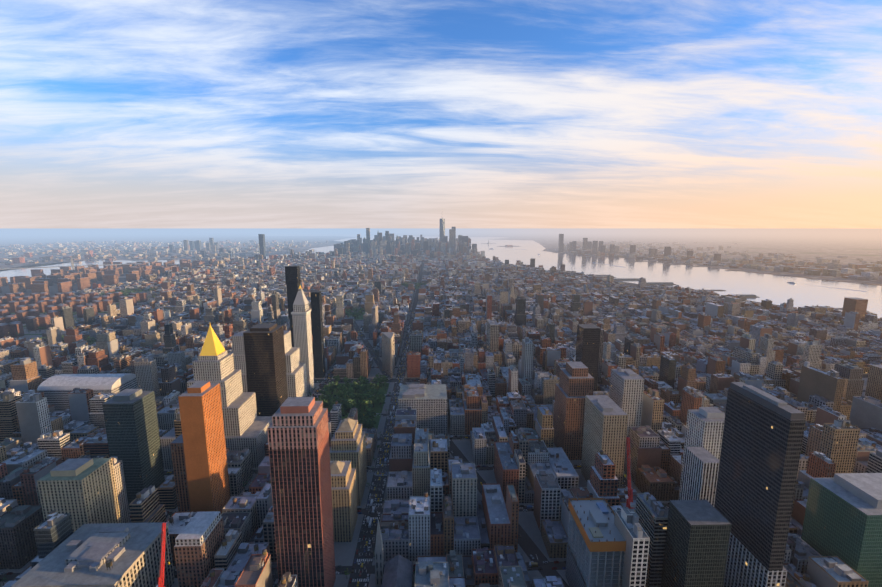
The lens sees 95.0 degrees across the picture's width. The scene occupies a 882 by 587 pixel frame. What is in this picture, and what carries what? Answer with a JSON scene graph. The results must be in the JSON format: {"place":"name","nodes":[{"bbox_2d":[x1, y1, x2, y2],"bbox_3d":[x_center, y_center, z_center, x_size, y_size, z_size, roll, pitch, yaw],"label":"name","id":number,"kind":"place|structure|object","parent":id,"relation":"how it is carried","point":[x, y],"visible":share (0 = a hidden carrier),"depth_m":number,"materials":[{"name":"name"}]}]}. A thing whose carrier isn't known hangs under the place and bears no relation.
{"place":"outdoors","nodes":[
{"label":"outdoors","id":0,"kind":"place"},
{"bbox_2d":[0,229,355,270],"bbox_3d":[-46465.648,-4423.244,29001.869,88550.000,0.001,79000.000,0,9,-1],"label":"long island ground","id":1,"kind":"structure","parent":0,"point":[25,237],"depth_m":10803.52,"materials":[{"name":"grey"}]},
{"bbox_2d":[0,218,881,279],"bbox_3d":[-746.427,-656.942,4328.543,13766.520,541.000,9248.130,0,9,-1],"label":"skyline buildings","id":2,"kind":"structure","parent":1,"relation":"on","point":[864,270],"depth_m":4596.32,"materials":[{"name":"grey concrete"}]},
{"bbox_2d":[11,286,420,428],"bbox_3d":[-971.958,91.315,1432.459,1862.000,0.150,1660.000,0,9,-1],"label":"trees","id":3,"kind":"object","parent":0,"point":[377,408],"depth_m":773.86,"materials":[{"name":"green plant"}]},
{"bbox_2d":[0,258,879,586],"bbox_3d":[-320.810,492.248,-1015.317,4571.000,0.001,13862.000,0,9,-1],"label":"road","id":4,"kind":"structure","parent":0,"point":[368,556],"depth_m":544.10,"materials":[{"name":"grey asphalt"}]},
{"bbox_2d":[156,523,169,586],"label":"tower crane","id":5,"kind":"object","parent":4,"relation":"on","point":[162,563],"visible":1,"depth_m":308.24,"materials":[{"name":"paint"}]},
{"bbox_2d":[0,228,565,292],"bbox_3d":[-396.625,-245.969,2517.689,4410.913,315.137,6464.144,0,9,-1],"label":"buildings","id":6,"kind":"structure","parent":4,"relation":"on","point":[434,256],"depth_m":3121.13,"materials":[{"name":"grey concrete"}]},
{"bbox_2d":[0,312,687,586],"bbox_3d":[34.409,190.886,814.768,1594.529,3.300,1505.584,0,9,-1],"label":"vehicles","id":7,"kind":"object","parent":4,"relation":"on","point":[532,563],"visible":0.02,"depth_m":492.67,"materials":[{"name":"paint"}]},
{"bbox_2d":[1,282,805,585],"bbox_3d":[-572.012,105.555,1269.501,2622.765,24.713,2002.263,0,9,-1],"label":"trees","id":8,"kind":"object","parent":4,"relation":"on","point":[367,400],"visible":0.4,"depth_m":756.17,"materials":[{"name":"green plant"}]},
{"bbox_2d":[0,296,881,586],"bbox_3d":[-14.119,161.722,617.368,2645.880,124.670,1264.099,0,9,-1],"label":"buildings","id":9,"kind":"structure","parent":4,"relation":"on","point":[440,526],"depth_m":565.29,"materials":[{"name":"grey concrete"}]},
{"bbox_2d":[0,264,881,338],"bbox_3d":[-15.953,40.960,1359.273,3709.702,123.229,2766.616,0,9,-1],"label":"buildings","id":10,"kind":"structure","parent":4,"relation":"on","point":[183,296],"depth_m":1603.56,"materials":[{"name":"grey concrete"}]},
{"bbox_2d":[11,234,881,586],"bbox_3d":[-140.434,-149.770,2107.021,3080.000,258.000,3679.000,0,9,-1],"label":"skyscrapers","id":11,"kind":"structure","parent":4,"relation":"on","point":[729,516],"depth_m":372.15,"materials":[{"name":"grey concrete"}]},
{"bbox_2d":[200,286,300,355],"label":"gold roofs","id":12,"kind":"structure","parent":11,"relation":"on","point":[212,345],"depth_m":543.81,"materials":[{"name":"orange metal"}]},
{"bbox_2d":[355,322,568,586],"bbox_3d":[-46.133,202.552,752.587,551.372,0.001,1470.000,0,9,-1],"label":"street","id":13,"kind":"structure","parent":4,"relation":"on","point":[527,544],"depth_m":425.94,"materials":[{"name":"grey asphalt"}]},
{"bbox_2d":[314,319,622,581],"bbox_3d":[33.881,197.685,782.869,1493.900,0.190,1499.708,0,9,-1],"label":"cars","id":14,"kind":"object","parent":4,"relation":"on","point":[375,479],"visible":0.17,"depth_m":481.47,"materials":[{"name":"white paint"}]},
{"bbox_2d":[565,498,625,586],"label":"building","id":15,"kind":"structure","parent":4,"relation":"on","point":[596,546],"depth_m":332.65,"materials":[{"name":"paint"}]},
{"bbox_2d":[0,228,881,317],"bbox_3d":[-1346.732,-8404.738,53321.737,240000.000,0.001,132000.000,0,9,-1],"label":"sea water","id":16,"kind":"structure","parent":0,"point":[776,289],"depth_m":3208.64,"materials":[{"name":"white"}]},
{"bbox_2d":[0,258,140,269],"bbox_3d":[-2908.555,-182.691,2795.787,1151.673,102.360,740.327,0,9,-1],"label":"bridge","id":17,"kind":"structure","parent":16,"relation":"on","point":[72,264],"depth_m":2923.93,"materials":[{"name":"paint"}]},
{"bbox_2d":[218,248,279,257],"bbox_3d":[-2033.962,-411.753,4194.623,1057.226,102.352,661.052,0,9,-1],"label":"manhattan bridge","id":18,"kind":"structure","parent":16,"relation":"on","point":[242,254],"depth_m":4234.56,"materials":[{"name":"paint"}]},
{"bbox_2d":[267,248,325,254],"bbox_3d":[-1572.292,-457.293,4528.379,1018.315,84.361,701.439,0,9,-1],"label":"brooklyn bridge","id":19,"kind":"structure","parent":16,"relation":"on","point":[289,252],"depth_m":4626.26,"materials":[{"name":"paint"}]},
{"bbox_2d":[491,248,867,291],"bbox_3d":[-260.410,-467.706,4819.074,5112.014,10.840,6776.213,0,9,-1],"label":"piers","id":20,"kind":"structure","parent":16,"relation":"on","point":[787,282],"depth_m":2358.39,"materials":[{"name":"paint"}]},
{"bbox_2d":[561,252,881,308],"bbox_3d":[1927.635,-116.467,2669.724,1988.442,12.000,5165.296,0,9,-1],"label":"piers","id":21,"kind":"structure","parent":16,"relation":"on","point":[671,283],"depth_m":2510.29,"materials":[{"name":"grey concrete"}]},
{"bbox_2d":[0,0,881,228],"label":"sky","id":22,"kind":"structure","parent":0,"point":[114,113],"materials":[{"name":"blue"}]},
{"bbox_2d":[370,229,881,284],"bbox_3d":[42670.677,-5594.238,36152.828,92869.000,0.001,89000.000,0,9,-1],"label":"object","id":23,"kind":"structure","parent":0,"point":[811,245],"depth_m":9984.94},
{"bbox_2d":[624,437,634,508],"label":"tower crane","id":24,"kind":"object","parent":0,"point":[630,504],"visible":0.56,"depth_m":335.04,"materials":[{"name":"paint"}]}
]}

